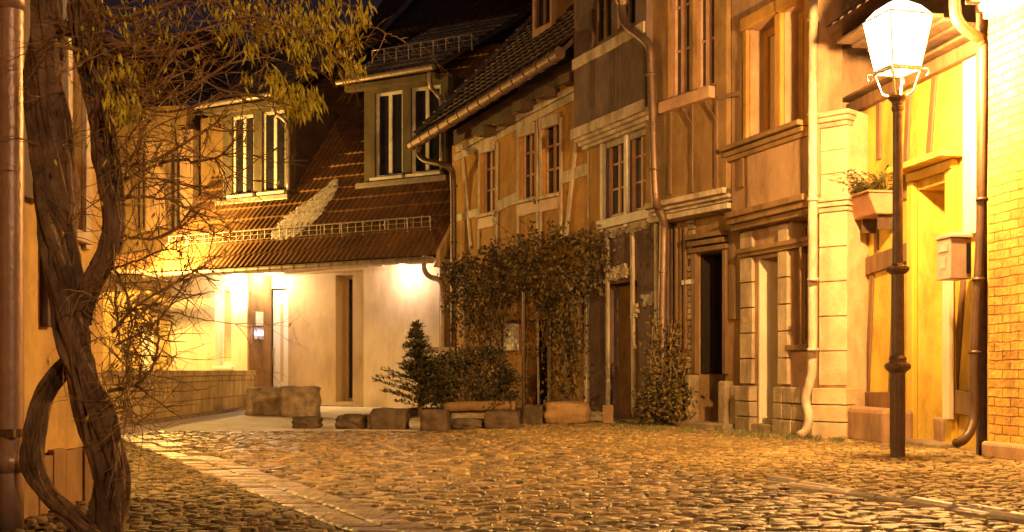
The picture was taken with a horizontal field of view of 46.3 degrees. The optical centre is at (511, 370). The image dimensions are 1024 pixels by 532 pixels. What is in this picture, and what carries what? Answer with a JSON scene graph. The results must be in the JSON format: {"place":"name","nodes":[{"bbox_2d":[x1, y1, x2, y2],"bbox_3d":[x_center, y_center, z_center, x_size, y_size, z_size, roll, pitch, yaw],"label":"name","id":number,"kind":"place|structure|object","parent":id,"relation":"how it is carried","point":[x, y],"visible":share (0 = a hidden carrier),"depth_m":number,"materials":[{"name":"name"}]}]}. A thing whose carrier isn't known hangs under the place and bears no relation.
{"place":"outdoors","nodes":[
{"label":"outdoors","id":0,"kind":"place"},
{"bbox_2d":[11,444,343,531],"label":"lane paving","id":1,"kind":"structure","parent":0,"point":[178,472],"depth_m":6.82,"materials":[{"name":"grey stone"}]},
{"bbox_2d":[0,0,449,531],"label":"wisteria","id":2,"kind":"object","parent":1,"relation":"on","point":[74,290],"visible":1,"depth_m":5.56,"materials":[{"name":"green plant"}]},
{"bbox_2d":[137,27,362,116],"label":"slate roofed house","id":3,"kind":"structure","parent":0,"point":[246,66],"depth_m":42.06,"materials":[{"name":"brown paint"}]},
{"bbox_2d":[120,406,419,433],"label":"forecourt","id":4,"kind":"structure","parent":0,"point":[236,421],"depth_m":17.66,"materials":[{"name":"beige concrete"}]},
{"bbox_2d":[103,253,170,369],"bbox_3d":[-9.350,-1.030,28.741,2.794,3.660,0.907,0,0,9],"label":"annex","id":5,"kind":"object","parent":4,"relation":"on","point":[106,316],"visible":0.16,"depth_m":28.69,"materials":[{"name":"paint"}]},
{"bbox_2d":[141,324,153,369],"bbox_3d":[-8.699,-0.160,28.764,0.381,1.920,0.080,0,0,9],"label":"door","id":6,"kind":"structure","parent":5,"relation":"in","point":[146,362],"depth_m":28.73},
{"bbox_2d":[108,28,242,253],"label":"rendered house","id":7,"kind":"structure","parent":4,"relation":"on","point":[147,211],"depth_m":30.91,"materials":[{"name":"brown paint"}]},
{"bbox_2d":[135,150,144,230],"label":"window","id":8,"kind":"structure","parent":7,"relation":"in","point":[140,191],"depth_m":31.08,"materials":[{"name":"brown wood"}]},
{"bbox_2d":[168,150,180,230],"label":"window","id":9,"kind":"structure","parent":7,"relation":"in","point":[174,168],"depth_m":30.81,"materials":[{"name":"brown wood"}]},
{"bbox_2d":[103,370,255,427],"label":"garden wall","id":10,"kind":"structure","parent":4,"relation":"on","point":[226,393],"depth_m":20.27,"materials":[{"name":"stone"}]},
{"bbox_2d":[244,386,280,414],"bbox_3d":[-4.318,0.551,21.037,0.738,0.538,0.447,0,0,-8],"label":"rock","id":11,"kind":"object","parent":4,"relation":"on","point":[261,400],"visible":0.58,"depth_m":20.83,"materials":[{"name":"brown stone"}]},
{"bbox_2d":[280,385,321,416],"bbox_3d":[-3.557,0.535,20.178,0.657,0.570,0.490,0,0,0],"label":"garden rock","id":12,"kind":"object","parent":4,"relation":"on","point":[300,401],"visible":0.82,"depth_m":19.97,"materials":[{"name":"brown stone"}]},
{"bbox_2d":[291,416,323,428],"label":"garden rock","id":13,"kind":"object","parent":4,"relation":"on","point":[306,422],"visible":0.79,"depth_m":16.12,"materials":[{"name":"brown stone"}]},
{"bbox_2d":[335,413,367,428],"bbox_3d":[-2.165,0.699,16.167,0.446,0.237,0.450,0,0,0],"label":"garden rock","id":14,"kind":"object","parent":4,"relation":"on","point":[352,421],"visible":0.81,"depth_m":15.99,"materials":[{"name":"brown stone"}]},
{"bbox_2d":[369,407,410,429],"bbox_3d":[-1.637,0.658,16.070,0.530,0.318,0.538,0,0,0],"label":"garden rock","id":15,"kind":"object","parent":4,"relation":"on","point":[383,418],"visible":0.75,"depth_m":15.83,"materials":[{"name":"brown stone"}]},
{"bbox_2d":[371,319,458,416],"bbox_3d":[-1.546,0.030,18.890,1.448,1.687,1.181,0,0,0],"label":"conifer","id":16,"kind":"object","parent":4,"relation":"on","point":[417,368],"visible":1,"depth_m":18.82,"materials":[{"name":"green plant"}]},
{"bbox_2d":[335,0,531,258],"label":"tall roofed house","id":17,"kind":"structure","parent":0,"point":[408,13],"depth_m":36.26,"materials":[{"name":"black tile"}]},
{"bbox_2d":[34,431,1020,531],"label":"ground","id":18,"kind":"structure","parent":0,"point":[695,521],"depth_m":7.15,"materials":[{"name":"stone"}]},
{"bbox_2d":[0,0,102,531],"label":"plastered house","id":19,"kind":"structure","parent":18,"relation":"on","point":[27,345],"depth_m":6.28,"materials":[{"name":"paint"}]},
{"bbox_2d":[58,0,92,244],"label":"window","id":20,"kind":"structure","parent":19,"relation":"in","point":[69,89],"depth_m":7.15,"materials":[{"name":"brown wood"}]},
{"bbox_2d":[121,430,445,531],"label":"gutter strip","id":21,"kind":"object","parent":18,"relation":"on","point":[330,506],"visible":0.79,"depth_m":7.61,"materials":[{"name":"grey stone"}]},
{"bbox_2d":[142,6,559,407],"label":"plaster house","id":22,"kind":"structure","parent":18,"relation":"on","point":[343,290],"depth_m":27.19,"materials":[{"name":"paint"}]},
{"bbox_2d":[212,286,232,368],"bbox_3d":[-6.615,-0.990,27.718,0.618,1.913,0.270,0,0,30],"label":"window","id":23,"kind":"structure","parent":22,"relation":"in","point":[225,305],"depth_m":27.86,"materials":[{"name":"white glass"}]},
{"bbox_2d":[229,286,238,292],"bbox_3d":[-6.355,-1.842,27.380,0.148,0.140,0.351,0,0,-33],"label":"wall light","id":24,"kind":"object","parent":22,"relation":"attached to","point":[235,289],"visible":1,"depth_m":27.25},
{"bbox_2d":[253,312,263,339],"bbox_3d":[-5.801,-1.025,27.474,0.049,0.630,0.315,0,0,30],"label":"letter box","id":25,"kind":"object","parent":22,"relation":"attached to","point":[258,318],"visible":1,"depth_m":27.45,"materials":[{"name":"white paint"}]},
{"bbox_2d":[273,290,287,386],"bbox_3d":[-5.362,-0.559,27.813,0.496,2.618,0.134,0,0,30],"label":"door","id":26,"kind":"structure","parent":22,"relation":"in","point":[280,297],"depth_m":27.82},
{"bbox_2d":[271,179,338,239],"bbox_3d":[-4.666,-3.657,27.013,1.516,1.506,0.844,0,0,-11],"label":"frost patch","id":27,"kind":"object","parent":22,"relation":"on","point":[318,205],"visible":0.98,"depth_m":27.06,"materials":[{"name":"white snow"}]},
{"bbox_2d":[346,276,352,400],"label":"window","id":28,"kind":"structure","parent":22,"relation":"in","point":[349,279],"depth_m":27.21,"materials":[{"name":"beige paint"}]},
{"bbox_2d":[755,475,1023,523],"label":"kerb","id":29,"kind":"structure","parent":18,"relation":"on","point":[985,511],"depth_m":7.04,"materials":[{"name":"grey stone"}]},
{"bbox_2d":[825,0,988,448],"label":"half timbered house","id":30,"kind":"structure","parent":18,"relation":"on","point":[939,152],"depth_m":12.91,"materials":[{"name":"yellow paint"}]},
{"bbox_2d":[851,190,891,232],"bbox_3d":[4.095,-1.804,13.697,0.378,0.424,0.635,0,0,-9],"label":"window box","id":31,"kind":"object","parent":30,"relation":"attached to","point":[868,206],"visible":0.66,"depth_m":13.50,"materials":[{"name":"ceramic"}]},
{"bbox_2d":[835,164,892,193],"bbox_3d":[4.009,-2.158,13.693,0.666,0.321,1.229,0,0,0],"label":"trough plant","id":32,"kind":"object","parent":31,"relation":"in","point":[876,184],"visible":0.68,"depth_m":13.51,"materials":[{"name":"green plant"}]},
{"bbox_2d":[935,232,972,280],"bbox_3d":[4.248,-1.095,11.525,0.247,0.450,0.369,0,0,-5],"label":"mailbox","id":33,"kind":"object","parent":30,"relation":"attached to","point":[953,256],"visible":1,"depth_m":11.38,"materials":[{"name":"metal"}]},
{"bbox_2d":[103,0,988,107],"label":"sky","id":34,"kind":"structure","parent":0,"point":[111,3],"materials":[{"name":"black"}]},
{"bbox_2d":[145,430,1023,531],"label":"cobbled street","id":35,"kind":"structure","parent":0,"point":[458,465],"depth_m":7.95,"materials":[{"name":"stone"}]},
{"bbox_2d":[29,428,1016,531],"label":"fallen leaves","id":36,"kind":"object","parent":35,"relation":"on","point":[980,506],"visible":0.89,"depth_m":8.32,"materials":[{"name":"brown plant"}]},
{"bbox_2d":[403,417,973,452],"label":"verge","id":37,"kind":"structure","parent":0,"point":[716,447],"depth_m":13.07,"materials":[{"name":"stone"}]},
{"bbox_2d":[409,417,450,420],"bbox_3d":[-1.349,0.806,18.499,0.817,0.200,0.170,0,0,14],"label":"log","id":38,"kind":"object","parent":37,"relation":"on","point":[415,419],"visible":0.06,"depth_m":18.48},
{"bbox_2d":[420,409,450,430],"bbox_3d":[-1.006,0.660,15.754,0.386,0.313,0.386,0,0,0],"label":"garden rock","id":39,"kind":"object","parent":37,"relation":"on","point":[435,419],"visible":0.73,"depth_m":15.59,"materials":[{"name":"brown stone"}]},
{"bbox_2d":[424,347,454,403],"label":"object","id":40,"kind":"object","parent":37,"relation":"on","point":[442,348],"visible":0.13,"depth_m":21.00,"materials":[{"name":"stone"}]},
{"bbox_2d":[409,407,521,417],"bbox_3d":[-0.776,0.699,19.735,2.038,0.229,0.883,0,0,-10],"label":"raised bed","id":41,"kind":"object","parent":37,"relation":"on","point":[413,411],"visible":0.12,"depth_m":19.35,"materials":[{"name":"brown stone"}]},
{"bbox_2d":[426,339,521,412],"bbox_3d":[-0.626,0.132,19.353,1.653,1.320,1.204,0,0,0],"label":"shrub","id":42,"kind":"object","parent":41,"relation":"on","point":[454,366],"visible":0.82,"depth_m":19.17,"materials":[{"name":"green plant"}]},
{"bbox_2d":[451,418,483,428],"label":"garden rock","id":43,"kind":"object","parent":37,"relation":"on","point":[466,423],"visible":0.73,"depth_m":15.97,"materials":[{"name":"stone"}]},
{"bbox_2d":[443,400,515,411],"bbox_3d":[-0.514,0.575,19.100,1.158,0.195,0.170,0,0,10],"label":"log","id":44,"kind":"object","parent":37,"relation":"on","point":[463,406],"visible":0.92,"depth_m":19.04,"materials":[{"name":"brown wood"}]},
{"bbox_2d":[451,411,520,419],"bbox_3d":[-0.404,0.719,18.300,1.059,0.195,0.170,0,0,11],"label":"stone block","id":45,"kind":"object","parent":37,"relation":"on","point":[467,415],"visible":0.27,"depth_m":18.29,"materials":[{"name":"beige stone"}]},
{"bbox_2d":[407,0,588,407],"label":"half timbered house","id":46,"kind":"structure","parent":37,"relation":"on","point":[520,160],"depth_m":21.53,"materials":[{"name":"paint"}]},
{"bbox_2d":[475,140,495,228],"bbox_3d":[-0.445,-3.488,22.565,0.240,1.616,0.640,0,0,-30],"label":"window","id":47,"kind":"structure","parent":46,"relation":"in","point":[487,148],"depth_m":22.60,"materials":[{"name":"pink paint"}]},
{"bbox_2d":[500,320,520,350],"bbox_3d":[-0.030,-0.628,21.616,0.198,0.536,0.425,0,0,-30],"label":"letter box","id":48,"kind":"object","parent":46,"relation":"attached to","point":[511,340],"visible":0.94,"depth_m":21.52,"materials":[{"name":"white paint"}]},
{"bbox_2d":[513,122,534,215],"bbox_3d":[0.274,-3.567,21.337,0.240,1.597,0.617,0,0,-30],"label":"window","id":49,"kind":"structure","parent":46,"relation":"in","point":[525,205],"depth_m":21.37,"materials":[{"name":"pink paint"}]},
{"bbox_2d":[437,219,618,404],"bbox_3d":[0.099,-0.975,20.837,1.182,3.576,5.950,0,0,-31],"label":"climbing vine","id":50,"kind":"object","parent":46,"relation":"attached to","point":[570,331],"visible":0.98,"depth_m":20.23,"materials":[{"name":"green plant"}]},
{"bbox_2d":[536,320,546,404],"bbox_3d":[0.651,-0.047,21.187,0.060,1.694,0.773,0,0,-30],"label":"door","id":51,"kind":"structure","parent":46,"relation":"in","point":[542,371],"depth_m":21.31,"materials":[{"name":"black wood"}]},
{"bbox_2d":[535,112,559,211],"bbox_3d":[0.673,-3.565,20.653,0.240,1.633,0.666,0,0,-30],"label":"window","id":52,"kind":"structure","parent":46,"relation":"in","point":[549,201],"depth_m":20.71,"materials":[{"name":"brown paint"}]},
{"bbox_2d":[484,410,519,428],"bbox_3d":[-0.134,0.675,16.197,0.489,0.280,0.505,0,0,0],"label":"garden rock","id":53,"kind":"object","parent":37,"relation":"on","point":[504,419],"visible":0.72,"depth_m":15.96,"materials":[{"name":"brown stone"}]},
{"bbox_2d":[522,292,524,403],"bbox_3d":[0.177,-0.204,18.462,0.041,2.008,0.041,0,0,22],"label":"iron post","id":54,"kind":"object","parent":37,"relation":"on","point":[523,347],"visible":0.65,"depth_m":18.45,"materials":[{"name":"brown metal"}]},
{"bbox_2d":[543,401,590,423],"bbox_3d":[0.800,0.630,17.734,0.739,0.363,0.739,0,0,0],"label":"boulder","id":55,"kind":"object","parent":37,"relation":"on","point":[567,412],"visible":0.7,"depth_m":17.43,"materials":[{"name":"brown stone"}]},
{"bbox_2d":[589,411,601,420],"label":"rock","id":56,"kind":"object","parent":37,"relation":"on","point":[595,415],"visible":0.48,"depth_m":18.45,"materials":[{"name":"beige stone"}]},
{"bbox_2d":[570,0,670,423],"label":"half timbered house","id":57,"kind":"structure","parent":37,"relation":"on","point":[615,75],"depth_m":18.34,"materials":[{"name":"grey paint"}]},
{"bbox_2d":[595,0,610,44],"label":"window","id":58,"kind":"structure","parent":57,"relation":"in","point":[602,7],"depth_m":18.63,"materials":[{"name":"brown wood"}]},
{"bbox_2d":[607,137,623,217],"bbox_3d":[1.663,-3.026,18.604,0.110,1.290,0.661,0,0,-23],"label":"window","id":59,"kind":"structure","parent":57,"relation":"in","point":[616,147],"depth_m":18.73,"materials":[{"name":"pink paint"}]},
{"bbox_2d":[620,0,634,30],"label":"window","id":60,"kind":"structure","parent":57,"relation":"in","point":[631,5],"depth_m":17.74,"materials":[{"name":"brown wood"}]},
{"bbox_2d":[630,129,644,211],"bbox_3d":[1.944,-3.026,17.936,0.110,1.290,0.599,0,0,-23],"label":"window","id":61,"kind":"structure","parent":57,"relation":"in","point":[638,138],"depth_m":18.07,"materials":[{"name":"pink paint"}]},
{"bbox_2d":[621,307,706,425],"bbox_3d":[2.128,-0.020,16.889,1.199,1.766,0.936,0,0,0],"label":"climbing shrub","id":62,"kind":"object","parent":37,"relation":"on","point":[668,403],"visible":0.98,"depth_m":16.86,"materials":[{"name":"green plant"}]},
{"bbox_2d":[644,0,743,429],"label":"half timbered house","id":63,"kind":"structure","parent":37,"relation":"on","point":[692,45],"depth_m":16.62,"materials":[{"name":"brown paint"}]},
{"bbox_2d":[672,0,688,97],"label":"window","id":64,"kind":"structure","parent":63,"relation":"in","point":[680,8],"depth_m":16.83,"materials":[{"name":"brown paint"}]},
{"bbox_2d":[682,229,694,284],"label":"window","id":65,"kind":"structure","parent":63,"relation":"in","point":[687,282],"depth_m":16.93,"materials":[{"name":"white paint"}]},
{"bbox_2d":[697,0,713,88],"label":"window","id":66,"kind":"structure","parent":63,"relation":"in","point":[705,8],"depth_m":16.32,"materials":[{"name":"brown paint"}]},
{"bbox_2d":[593,419,847,442],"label":"weeds","id":67,"kind":"object","parent":37,"relation":"on","point":[766,434],"visible":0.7,"depth_m":14.93,"materials":[{"name":"green plant"}]},
{"bbox_2d":[719,0,975,438],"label":"sandstone house","id":68,"kind":"structure","parent":37,"relation":"on","point":[802,252],"depth_m":14.55,"materials":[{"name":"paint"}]},
{"bbox_2d":[763,26,773,131],"bbox_3d":[3.360,-3.640,15.067,0.060,1.417,0.672,0,0,-19],"label":"window","id":69,"kind":"structure","parent":68,"relation":"in","point":[768,35],"depth_m":15.29,"materials":[{"name":"paint"}]},
{"bbox_2d":[785,221,807,349],"bbox_3d":[3.546,-1.035,14.533,0.270,1.581,0.462,0,0,-19],"label":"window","id":70,"kind":"structure","parent":68,"relation":"in","point":[804,345],"depth_m":14.66,"materials":[{"name":"brown wood"}]},
{"bbox_2d":[799,11,804,119],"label":"window","id":71,"kind":"structure","parent":68,"relation":"in","point":[801,15],"depth_m":14.53,"materials":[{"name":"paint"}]},
{"bbox_2d":[933,417,944,441],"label":"guard stone","id":72,"kind":"object","parent":37,"relation":"on","point":[939,428],"visible":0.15,"depth_m":12.52,"materials":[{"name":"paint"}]},
{"bbox_2d":[463,420,1023,512],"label":"pavement","id":73,"kind":"structure","parent":0,"point":[964,491],"depth_m":10.34,"materials":[{"name":"stone"}]},
{"bbox_2d":[521,404,543,423],"bbox_3d":[0.298,0.654,17.576,0.341,0.332,0.337,0,0,0],"label":"garden rock","id":74,"kind":"object","parent":73,"relation":"on","point":[532,414],"visible":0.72,"depth_m":17.43,"materials":[{"name":"stone"}]},
{"bbox_2d":[602,405,613,422],"bbox_3d":[1.430,0.662,17.843,0.167,0.305,0.168,0,0,5],"label":"stone post","id":75,"kind":"object","parent":73,"relation":"on","point":[608,414],"visible":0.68,"depth_m":17.76,"materials":[{"name":"brown stone"}]},
{"bbox_2d":[862,9,933,458],"bbox_3d":[3.442,-1.242,10.700,0.449,4.097,0.449,0,0,-16],"label":"street lamp","id":76,"kind":"object","parent":73,"relation":"on","point":[897,366],"visible":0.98,"depth_m":10.66,"materials":[{"name":"metal"}]},
{"bbox_2d":[949,0,1023,461],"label":"brick building","id":77,"kind":"structure","parent":0,"point":[1000,81],"depth_m":10.67,"materials":[{"name":"brick"}]}
]}

